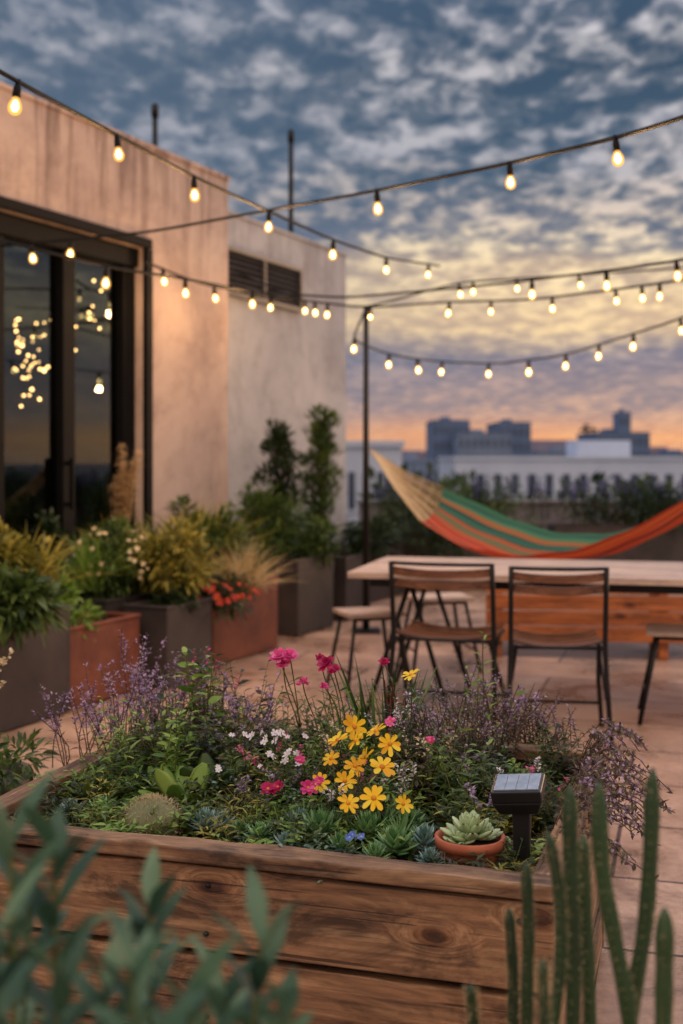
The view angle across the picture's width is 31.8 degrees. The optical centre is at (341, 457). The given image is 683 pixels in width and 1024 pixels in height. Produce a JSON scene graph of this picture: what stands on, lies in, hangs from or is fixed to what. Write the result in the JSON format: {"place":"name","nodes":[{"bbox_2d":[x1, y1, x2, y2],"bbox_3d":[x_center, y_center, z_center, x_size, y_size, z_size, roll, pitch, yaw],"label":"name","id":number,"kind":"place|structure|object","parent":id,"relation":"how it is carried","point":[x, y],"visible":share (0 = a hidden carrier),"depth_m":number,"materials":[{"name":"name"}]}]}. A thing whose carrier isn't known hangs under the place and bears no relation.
{"place":"outdoors","nodes":[
{"label":"outdoors","id":0,"kind":"place"},
{"bbox_2d":[0,767,314,1023],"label":"sage plant","id":1,"kind":"object","parent":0,"point":[30,900],"visible":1,"depth_m":1.11,"materials":[{"name":"green plant"}]},
{"bbox_2d":[0,589,682,1023],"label":"terrace floor","id":2,"kind":"structure","parent":0,"point":[572,677],"depth_m":6.71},
{"bbox_2d":[0,758,31,795],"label":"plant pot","id":3,"kind":"object","parent":2,"relation":"on","point":[24,764],"visible":0.19,"depth_m":3.55,"materials":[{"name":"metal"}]},
{"bbox_2d":[0,647,59,793],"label":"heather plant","id":4,"kind":"object","parent":3,"relation":"in","point":[13,778],"visible":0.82,"depth_m":3.50,"materials":[{"name":"green plant"}]},
{"bbox_2d":[0,604,71,731],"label":"planter box","id":5,"kind":"object","parent":2,"relation":"on","point":[30,667],"visible":0.59,"depth_m":6.08,"materials":[{"name":"metal"}]},
{"bbox_2d":[0,519,63,581],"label":"yellow green shrub","id":6,"kind":"object","parent":5,"relation":"in","point":[18,552],"visible":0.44,"depth_m":6.16,"materials":[{"name":"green plant"}]},
{"bbox_2d":[0,560,74,650],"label":"leafy shrub","id":7,"kind":"object","parent":5,"relation":"in","point":[26,605],"visible":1,"depth_m":5.68,"materials":[{"name":"green plant"}]},
{"bbox_2d":[3,522,118,586],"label":"yucca plant","id":8,"kind":"object","parent":5,"relation":"in","point":[43,551],"visible":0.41,"depth_m":6.29,"materials":[{"name":"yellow plant"}]},
{"bbox_2d":[70,612,140,708],"bbox_3d":[-1.463,1.123,6.747,0.346,0.434,0.676,0,0,25],"label":"planter box","id":9,"kind":"object","parent":2,"relation":"on","point":[104,648],"visible":0.39,"depth_m":6.66,"materials":[{"name":"metal"}]},
{"bbox_2d":[50,570,106,641],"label":"leafy shrub","id":10,"kind":"object","parent":9,"relation":"in","point":[72,599],"visible":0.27,"depth_m":6.62,"materials":[{"name":"green plant"}]},
{"bbox_2d":[0,81,230,535],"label":"plaster wall","id":11,"kind":"structure","parent":2,"relation":"on","point":[54,157],"depth_m":9.08,"materials":[{"name":"beige paint"}]},
{"bbox_2d":[0,196,152,588],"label":"door frame","id":12,"kind":"object","parent":11,"relation":"attached to","point":[16,229],"visible":0.66,"depth_m":8.23,"materials":[{"name":"black metal"}]},
{"bbox_2d":[4,243,103,589],"bbox_3d":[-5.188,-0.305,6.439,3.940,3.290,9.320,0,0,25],"label":"pane","id":13,"kind":"object","parent":12,"relation":"in","point":[27,459],"depth_m":10.31,"materials":[{"name":"glass"}]},
{"bbox_2d":[0,69,440,278],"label":"string lights","id":14,"kind":"object","parent":11,"relation":"attached to","point":[14,106],"visible":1,"depth_m":5.51,"materials":[{"name":"plastic"}]},
{"bbox_2d":[0,115,682,263],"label":"string lights","id":15,"kind":"object","parent":11,"relation":"attached to","point":[617,161],"visible":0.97,"depth_m":5.64,"materials":[{"name":"plastic"}]},
{"bbox_2d":[0,239,682,308],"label":"string lights","id":16,"kind":"object","parent":11,"relation":"attached to","point":[105,282],"visible":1,"depth_m":7.40,"materials":[{"name":"plastic"}]},
{"bbox_2d":[144,261,682,318],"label":"string lights","id":17,"kind":"object","parent":11,"relation":"attached to","point":[552,308],"visible":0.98,"depth_m":9.12,"materials":[{"name":"plastic"}]},
{"bbox_2d":[228,267,682,319],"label":"string lights","id":18,"kind":"object","parent":11,"relation":"attached to","point":[460,296],"visible":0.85,"depth_m":10.21,"materials":[{"name":"plastic"}]},
{"bbox_2d":[68,585,163,620],"bbox_3d":[-1.438,1.088,7.512,0.516,0.504,0.816,0,0,25],"label":"planter box","id":19,"kind":"object","parent":2,"relation":"on","point":[115,604],"visible":0.14,"depth_m":7.14,"materials":[{"name":"metal"}]},
{"bbox_2d":[8,507,75,572],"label":"leafy shrub","id":20,"kind":"object","parent":19,"relation":"in","point":[50,527],"visible":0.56,"depth_m":7.95,"materials":[{"name":"green plant"}]},
{"bbox_2d":[30,530,153,591],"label":"ornamental grass","id":21,"kind":"object","parent":19,"relation":"in","point":[84,582],"depth_m":7.14,"materials":[{"name":"green plant"}]},
{"bbox_2d":[58,514,167,603],"bbox_3d":[-1.424,0.641,7.373,0.756,0.596,0.784,0,0,0],"label":"daisy shrub","id":22,"kind":"object","parent":19,"relation":"in","point":[116,584],"visible":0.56,"depth_m":7.26,"materials":[{"name":"green plant"}]},
{"bbox_2d":[107,442,144,533],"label":"pampas grass","id":23,"kind":"object","parent":19,"relation":"in","point":[123,493],"depth_m":7.70,"materials":[{"name":"plant"}]},
{"bbox_2d":[123,597,213,687],"bbox_3d":[-1.045,1.103,7.273,0.316,0.474,0.516,0,0,25],"label":"planter box","id":24,"kind":"object","parent":2,"relation":"on","point":[178,626],"visible":0.67,"depth_m":7.06,"materials":[{"name":"metal"}]},
{"bbox_2d":[118,512,218,599],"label":"green shrub","id":25,"kind":"object","parent":24,"relation":"in","point":[178,573],"visible":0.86,"depth_m":7.29,"materials":[{"name":"green plant"}]},
{"bbox_2d":[143,582,200,618],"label":"green shrub","id":26,"kind":"object","parent":24,"relation":"in","point":[176,598],"visible":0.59,"depth_m":7.19,"materials":[{"name":"green plant"}]},
{"bbox_2d":[197,574,278,665],"bbox_3d":[-0.865,1.088,8.219,0.516,0.504,0.896,0,0,25],"label":"planter box","id":27,"kind":"object","parent":2,"relation":"on","point":[256,632],"visible":0.36,"depth_m":8.16,"materials":[{"name":"metal"}]},
{"bbox_2d":[164,494,260,576],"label":"green shrub","id":28,"kind":"object","parent":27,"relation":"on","point":[226,531],"visible":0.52,"depth_m":8.21,"materials":[{"name":"green plant"}]},
{"bbox_2d":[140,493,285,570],"bbox_3d":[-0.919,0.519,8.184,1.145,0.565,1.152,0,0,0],"label":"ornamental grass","id":29,"kind":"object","parent":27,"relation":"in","point":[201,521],"depth_m":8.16,"materials":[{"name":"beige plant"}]},
{"bbox_2d":[165,566,261,627],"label":"red flower shrub","id":30,"kind":"object","parent":27,"relation":"in","point":[219,602],"visible":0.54,"depth_m":7.55,"materials":[{"name":"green plant"}]},
{"bbox_2d":[201,539,307,593],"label":"ornamental grass","id":31,"kind":"object","parent":27,"relation":"in","point":[246,567],"depth_m":7.97,"materials":[{"name":"plant"}]},
{"bbox_2d":[228,210,347,567],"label":"service block","id":32,"kind":"structure","parent":2,"relation":"on","point":[287,361],"depth_m":11.12,"materials":[{"name":"paint"}]},
{"bbox_2d":[247,553,332,635],"bbox_3d":[-0.400,1.053,9.427,0.466,0.574,0.636,0,0,25],"label":"planter box","id":33,"kind":"object","parent":2,"relation":"on","point":[304,606],"visible":0.57,"depth_m":9.15,"materials":[{"name":"metal"}]},
{"bbox_2d":[227,477,315,558],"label":"green shrub","id":34,"kind":"object","parent":33,"relation":"in","point":[262,506],"visible":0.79,"depth_m":9.29,"materials":[{"name":"green plant"}]},
{"bbox_2d":[246,418,311,538],"bbox_3d":[-0.546,0.299,9.874,0.595,1.283,0.516,0,0,41],"label":"columnar conifer","id":35,"kind":"object","parent":33,"relation":"in","point":[277,444],"visible":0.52,"depth_m":9.83,"materials":[{"name":"green plant"}]},
{"bbox_2d":[236,505,325,574],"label":"yucca plant","id":36,"kind":"object","parent":33,"relation":"in","point":[265,547],"visible":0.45,"depth_m":9.14,"materials":[{"name":"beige plant"}]},
{"bbox_2d":[285,512,344,571],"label":"green shrub","id":37,"kind":"object","parent":33,"relation":"in","point":[323,537],"visible":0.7,"depth_m":9.40,"materials":[{"name":"green plant"}]},
{"bbox_2d":[0,722,608,1023],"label":"wooden raised bed","id":38,"kind":"object","parent":2,"relation":"on","point":[398,915],"visible":0.34,"depth_m":2.40,"materials":[{"name":"brown wood"}]},
{"bbox_2d":[29,681,110,767],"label":"lavender plant","id":39,"kind":"object","parent":38,"relation":"on","point":[56,721],"visible":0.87,"depth_m":3.34,"materials":[{"name":"purple plant"}]},
{"bbox_2d":[75,661,146,765],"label":"lavender plant","id":40,"kind":"object","parent":38,"relation":"on","point":[93,719],"visible":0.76,"depth_m":3.27,"materials":[{"name":"purple plant"}]},
{"bbox_2d":[74,696,150,795],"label":"herb plant","id":41,"kind":"object","parent":38,"relation":"on","point":[107,758],"visible":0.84,"depth_m":3.05,"materials":[{"name":"green plant"}]},
{"bbox_2d":[94,627,166,736],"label":"lavender plant","id":42,"kind":"object","parent":38,"relation":"on","point":[104,678],"visible":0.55,"depth_m":3.58,"materials":[{"name":"purple plant"}]},
{"bbox_2d":[118,791,183,835],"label":"barrel cactus","id":43,"kind":"object","parent":38,"relation":"on","point":[139,811],"visible":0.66,"depth_m":2.71,"materials":[{"name":"green plant"}]},
{"bbox_2d":[111,649,210,758],"bbox_3d":[-0.539,0.711,3.449,0.260,0.320,0.261,0,0,42],"label":"lavender plant","id":44,"kind":"object","parent":38,"relation":"on","point":[151,693],"visible":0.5,"depth_m":3.43,"materials":[{"name":"purple plant"}]},
{"bbox_2d":[118,699,204,788],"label":"herb plant","id":45,"kind":"object","parent":38,"relation":"on","point":[174,763],"visible":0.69,"depth_m":3.03,"materials":[{"name":"green plant"}]},
{"bbox_2d":[138,762,224,815],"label":"leafy succulent","id":46,"kind":"object","parent":38,"relation":"on","point":[167,785],"visible":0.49,"depth_m":2.92,"materials":[{"name":"green plant"}]},
{"bbox_2d":[173,646,227,755],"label":"mint plant","id":47,"kind":"object","parent":38,"relation":"on","point":[212,700],"visible":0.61,"depth_m":3.31,"materials":[{"name":"green plant"}]},
{"bbox_2d":[176,646,248,723],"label":"herb plant","id":48,"kind":"object","parent":38,"relation":"in","point":[217,664],"visible":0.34,"depth_m":3.55,"materials":[{"name":"green plant"}]},
{"bbox_2d":[179,753,250,799],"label":"leafy succulent","id":49,"kind":"object","parent":38,"relation":"on","point":[187,770],"visible":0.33,"depth_m":2.99,"materials":[{"name":"green plant"}]},
{"bbox_2d":[186,712,269,770],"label":"herb plant","id":50,"kind":"object","parent":38,"relation":"on","point":[228,746],"visible":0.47,"depth_m":3.13,"materials":[{"name":"green plant"}]},
{"bbox_2d":[210,760,289,826],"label":"herb plant","id":51,"kind":"object","parent":38,"relation":"on","point":[243,787],"visible":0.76,"depth_m":2.82,"materials":[{"name":"green plant"}]},
{"bbox_2d":[214,728,312,791],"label":"white daisies","id":52,"kind":"object","parent":38,"relation":"on","point":[269,753],"visible":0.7,"depth_m":2.87,"materials":[{"name":"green plant"}]},
{"bbox_2d":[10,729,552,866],"bbox_3d":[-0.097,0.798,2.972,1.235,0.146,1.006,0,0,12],"label":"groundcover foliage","id":53,"kind":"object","parent":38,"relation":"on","point":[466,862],"visible":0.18,"depth_m":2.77,"materials":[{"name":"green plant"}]},
{"bbox_2d":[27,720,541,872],"bbox_3d":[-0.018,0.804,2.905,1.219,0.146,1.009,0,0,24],"label":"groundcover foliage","id":54,"kind":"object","parent":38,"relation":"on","point":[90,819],"visible":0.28,"depth_m":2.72,"materials":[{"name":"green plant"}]},
{"bbox_2d":[16,700,582,869],"bbox_3d":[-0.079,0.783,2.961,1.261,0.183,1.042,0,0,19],"label":"groundcover foliage","id":55,"kind":"object","parent":38,"relation":"on","point":[124,788],"visible":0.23,"depth_m":2.86,"materials":[{"name":"green plant"}]},
{"bbox_2d":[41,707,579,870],"bbox_3d":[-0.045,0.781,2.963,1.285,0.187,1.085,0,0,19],"label":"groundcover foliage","id":56,"kind":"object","parent":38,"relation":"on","point":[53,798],"visible":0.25,"depth_m":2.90,"materials":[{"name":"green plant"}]},
{"bbox_2d":[288,807,349,839],"bbox_3d":[-0.049,0.808,2.651,0.127,0.070,0.132,0,0,-19],"label":"succulent rosette","id":57,"kind":"object","parent":38,"relation":"on","point":[319,816],"visible":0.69,"depth_m":2.64,"materials":[{"name":"green plant"}]},
{"bbox_2d":[90,707,550,883],"bbox_3d":[-0.006,0.788,3.014,0.900,0.166,1.140,0,0,-40],"label":"sedum mat","id":58,"kind":"object","parent":38,"relation":"on","point":[145,784],"visible":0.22,"depth_m":2.93,"materials":[{"name":"green plant"}]},
{"bbox_2d":[269,647,401,753],"bbox_3d":[0.006,0.668,3.056,0.370,0.405,0.549,0,0,0],"label":"pink flower plant","id":59,"kind":"object","parent":38,"relation":"on","point":[281,656],"visible":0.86,"depth_m":2.94,"materials":[{"name":"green plant"}]},
{"bbox_2d":[260,716,443,814],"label":"red flowers","id":60,"kind":"object","parent":38,"relation":"on","point":[267,787],"visible":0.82,"depth_m":2.62,"materials":[{"name":"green plant"}]},
{"bbox_2d":[309,750,417,829],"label":"herb plant","id":61,"kind":"object","parent":38,"relation":"on","point":[330,794],"visible":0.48,"depth_m":2.70,"materials":[{"name":"green plant"}]},
{"bbox_2d":[313,669,418,813],"bbox_3d":[0.065,0.686,2.839,0.274,0.371,0.643,0,0,0],"label":"yellow coreopsis","id":62,"kind":"object","parent":38,"relation":"on","point":[385,765],"visible":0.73,"depth_m":2.72,"materials":[{"name":"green plant"}]},
{"bbox_2d":[329,655,457,787],"bbox_3d":[0.133,0.692,3.193,0.341,0.358,0.318,0,0,0],"label":"iris plant","id":63,"kind":"object","parent":38,"relation":"on","point":[352,701],"visible":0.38,"depth_m":3.19,"materials":[{"name":"green plant"}]},
{"bbox_2d":[366,824,421,855],"bbox_3d":[0.112,0.811,2.561,0.120,0.062,0.110,0,0,34],"label":"succulent rosette","id":64,"kind":"object","parent":38,"relation":"on","point":[393,844],"visible":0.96,"depth_m":2.55,"materials":[{"name":"green plant"}]},
{"bbox_2d":[377,726,456,819],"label":"herb plant","id":65,"kind":"object","parent":38,"relation":"in","point":[422,767],"visible":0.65,"depth_m":2.92,"materials":[{"name":"green plant"}]},
{"bbox_2d":[399,683,489,787],"bbox_3d":[0.255,0.726,3.027,0.210,0.289,0.408,0,0,-10],"label":"thyme shrub","id":66,"kind":"object","parent":38,"relation":"on","point":[427,722],"visible":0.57,"depth_m":3.04,"materials":[{"name":"purple plant"}]},
{"bbox_2d":[416,730,492,807],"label":"herb plant","id":67,"kind":"object","parent":38,"relation":"on","point":[467,768],"visible":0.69,"depth_m":2.92,"materials":[{"name":"green plant"}]},
{"bbox_2d":[421,715,509,821],"bbox_3d":[0.303,0.748,2.869,0.187,0.246,0.215,0,0,-31],"label":"herb plant","id":68,"kind":"object","parent":38,"relation":"on","point":[445,777],"visible":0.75,"depth_m":2.88,"materials":[{"name":"green plant"}]},
{"bbox_2d":[434,810,505,868],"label":"potted succulent","id":69,"kind":"object","parent":38,"relation":"on","point":[461,835],"visible":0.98,"depth_m":2.50,"materials":[{"name":"plant"}]},
{"bbox_2d":[421,680,523,773],"bbox_3d":[0.364,0.736,3.143,0.250,0.270,0.220,0,0,41],"label":"thyme shrub","id":70,"kind":"object","parent":38,"relation":"on","point":[485,722],"visible":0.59,"depth_m":3.13,"materials":[{"name":"purple plant"}]},
{"bbox_2d":[456,692,546,773],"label":"thyme shrub","id":71,"kind":"object","parent":38,"relation":"on","point":[514,737],"visible":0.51,"depth_m":3.25,"materials":[{"name":"purple plant"}]},
{"bbox_2d":[490,773,545,862],"bbox_3d":[0.366,0.770,2.482,0.106,0.230,0.083,0,0,16],"label":"solar garden light","id":72,"kind":"object","parent":38,"relation":"on","point":[518,798],"visible":0.94,"depth_m":2.46,"materials":[{"name":"black plastic"}]},
{"bbox_2d":[495,686,562,744],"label":"thyme shrub","id":73,"kind":"object","parent":38,"relation":"on","point":[524,736],"visible":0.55,"depth_m":3.42,"materials":[{"name":"purple plant"}]},
{"bbox_2d":[552,718,674,881],"bbox_3d":[0.655,0.776,2.846,0.264,0.193,0.762,0,0,18],"label":"trailing thyme","id":74,"kind":"object","parent":38,"relation":"on","point":[590,775],"visible":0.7,"depth_m":2.78,"materials":[{"name":"purple plant"}]},
{"bbox_2d":[333,552,369,620],"bbox_3d":[-0.047,1.078,10.194,0.436,0.524,0.516,0,0,25],"label":"planter box","id":75,"kind":"object","parent":2,"relation":"on","point":[347,592],"visible":0.4,"depth_m":9.92,"materials":[{"name":"metal"}]},
{"bbox_2d":[293,403,345,552],"bbox_3d":[-0.199,0.239,10.291,0.485,1.454,0.498,0,0,0],"label":"columnar conifer","id":76,"kind":"object","parent":75,"relation":"in","point":[321,443],"visible":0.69,"depth_m":10.25,"materials":[{"name":"green plant"}]},
{"bbox_2d":[336,512,405,562],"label":"green shrub","id":77,"kind":"object","parent":75,"relation":"in","point":[353,535],"visible":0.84,"depth_m":10.38,"materials":[{"name":"green plant"}]},
{"bbox_2d":[356,308,380,633],"bbox_3d":[0.190,0.092,9.300,0.220,2.508,0.220,0,0,0],"label":"metal post","id":78,"kind":"object","parent":2,"relation":"on","point":[365,628],"visible":1,"depth_m":9.28,"materials":[{"name":"black metal"}]},
{"bbox_2d":[350,307,682,377],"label":"string lights","id":79,"kind":"object","parent":78,"relation":"attached to","point":[565,365],"visible":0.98,"depth_m":10.57,"materials":[{"name":"plastic"}]},
{"bbox_2d":[326,606,413,699],"bbox_3d":[0.160,1.117,6.950,0.419,0.470,0.423,0,0,-17],"label":"metal stool","id":80,"kind":"object","parent":2,"relation":"on","point":[373,613],"visible":0.74,"depth_m":6.85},
{"bbox_2d":[396,592,481,673],"bbox_3d":[0.620,1.117,7.700,0.463,0.471,0.423,0,0,-11],"label":"metal stool","id":81,"kind":"object","parent":2,"relation":"on","point":[454,598],"visible":0.67,"depth_m":7.58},
{"bbox_2d":[386,561,514,740],"bbox_3d":[0.545,0.931,6.056,0.590,0.851,0.552,0,0,16],"label":"folding chair","id":82,"kind":"object","parent":2,"relation":"on","point":[427,632],"visible":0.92,"depth_m":5.89,"materials":[{"name":"brown wood"}]},
{"bbox_2d":[382,523,544,588],"bbox_3d":[1.250,1.008,12.494,1.660,0.665,0.512,0,0,0],"label":"planter box","id":83,"kind":"object","parent":2,"relation":"on","point":[465,554],"visible":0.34,"depth_m":12.25,"materials":[{"name":"metal"}]},
{"bbox_2d":[384,501,477,557],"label":"green shrub","id":84,"kind":"object","parent":83,"relation":"in","point":[430,546],"visible":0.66,"depth_m":11.86,"materials":[{"name":"green plant"}]},
{"bbox_2d":[353,466,537,531],"bbox_3d":[1.055,0.510,12.448,1.938,0.881,1.011,0,0,0],"label":"hedge","id":85,"kind":"object","parent":83,"relation":"in","point":[465,492],"visible":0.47,"depth_m":12.38,"materials":[{"name":"green plant"}]},
{"bbox_2d":[373,472,550,521],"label":"lavender plant","id":86,"kind":"object","parent":83,"relation":"in","point":[384,491],"visible":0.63,"depth_m":12.40,"materials":[{"name":"green plant"}]},
{"bbox_2d":[347,556,682,715],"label":"dining table","id":87,"kind":"object","parent":2,"relation":"on","point":[661,577],"visible":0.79,"depth_m":6.39,"materials":[{"name":"beige wood"}]},
{"bbox_2d":[499,566,613,749],"bbox_3d":[1.037,0.931,5.821,0.530,0.851,0.552,0,0,6],"label":"folding chair","id":88,"kind":"object","parent":2,"relation":"on","point":[581,640],"visible":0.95,"depth_m":5.63,"materials":[{"name":"brown wood"}]},
{"bbox_2d":[486,589,682,659],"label":"wooden bench","id":89,"kind":"object","parent":2,"relation":"on","point":[658,606],"visible":0.56,"depth_m":8.03,"materials":[{"name":"orange wood"}]},
{"bbox_2d":[547,523,682,561],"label":"planter box","id":90,"kind":"object","parent":2,"relation":"on","point":[667,547],"visible":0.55,"depth_m":12.25,"materials":[{"name":"metal"}]},
{"bbox_2d":[534,474,682,521],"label":"lavender plant","id":91,"kind":"object","parent":90,"relation":"in","point":[603,492],"visible":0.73,"depth_m":12.37,"materials":[{"name":"green plant"}]},
{"bbox_2d":[547,468,682,544],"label":"hedge","id":92,"kind":"object","parent":90,"relation":"in","point":[647,512],"visible":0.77,"depth_m":12.35,"materials":[{"name":"green plant"}]},
{"bbox_2d":[637,623,682,724],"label":"metal stool","id":93,"kind":"object","parent":2,"relation":"on","point":[657,631],"visible":1,"depth_m":6.10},
{"bbox_2d":[0,0,682,452],"label":"sky","id":94,"kind":"structure","parent":0,"point":[372,94],"materials":[{"name":"blue"}]},
{"bbox_2d":[346,461,678,529],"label":"distant trees","id":95,"kind":"object","parent":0,"point":[595,476],"visible":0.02,"depth_m":34.80,"materials":[{"name":"green plant"}]},
{"bbox_2d":[357,500,680,540],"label":"parapet wall","id":96,"kind":"structure","parent":0,"point":[554,519],"depth_m":13.90,"materials":[{"name":"grey concrete"}]},
{"bbox_2d":[402,440,682,459],"bbox_3d":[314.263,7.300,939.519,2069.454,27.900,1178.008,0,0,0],"label":"distant city","id":97,"kind":"object","parent":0,"point":[540,445],"visible":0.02,"depth_m":355.19},
{"bbox_2d":[462,768,677,1023],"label":"columnar cactus","id":98,"kind":"object","parent":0,"point":[574,955],"visible":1,"depth_m":1.49,"materials":[{"name":"plant"}]},
{"label":"ground","id":99,"kind":"structure","parent":0,"visible":0},
{"bbox_2d":[346,441,404,541],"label":"apartment building","id":100,"kind":"structure","parent":99,"relation":"on","point":[391,451],"depth_m":48.00,"materials":[{"name":"grey concrete"}]},
{"bbox_2d":[402,453,438,498],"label":"office block","id":101,"kind":"structure","parent":99,"relation":"on","point":[410,460],"depth_m":130.00,"materials":[{"name":"grey concrete"}]},
{"bbox_2d":[425,417,470,459],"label":"office block","id":102,"kind":"structure","parent":99,"relation":"on","point":[441,431],"depth_m":240.00,"materials":[{"name":"grey concrete"}]},
{"bbox_2d":[453,429,512,455],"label":"office block","id":103,"kind":"structure","parent":99,"relation":"on","point":[476,442],"depth_m":230.00,"materials":[{"name":"grey concrete"}]},
{"bbox_2d":[486,419,531,455],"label":"office block","id":104,"kind":"structure","parent":99,"relation":"on","point":[521,438],"depth_m":250.00,"materials":[{"name":"grey concrete"}]},
{"bbox_2d":[438,440,682,499],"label":"long white building","id":105,"kind":"structure","parent":99,"relation":"on","point":[581,460],"depth_m":85.00,"materials":[{"name":"white concrete"}]},
{"bbox_2d":[460,474,682,496],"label":"windows","id":106,"kind":"structure","parent":105,"relation":"in","point":[548,477],"depth_m":84.93,"materials":[{"name":"black glass"}]},
{"bbox_2d":[577,429,650,455],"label":"office block","id":107,"kind":"structure","parent":99,"relation":"on","point":[640,443],"depth_m":260.00,"materials":[{"name":"grey concrete"}]},
{"bbox_3d":[3.000,-0.002,8.200,0.220,2.696,0.220,0,0,0],"label":"metal post","id":108,"kind":"object","parent":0,"visible":0},
{"bbox_2d":[370,449,682,559],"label":"hammock","id":109,"kind":"object","parent":108,"relation":"hanging from","point":[468,524],"visible":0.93,"depth_m":9.04,"materials":[{"name":"fabric"}]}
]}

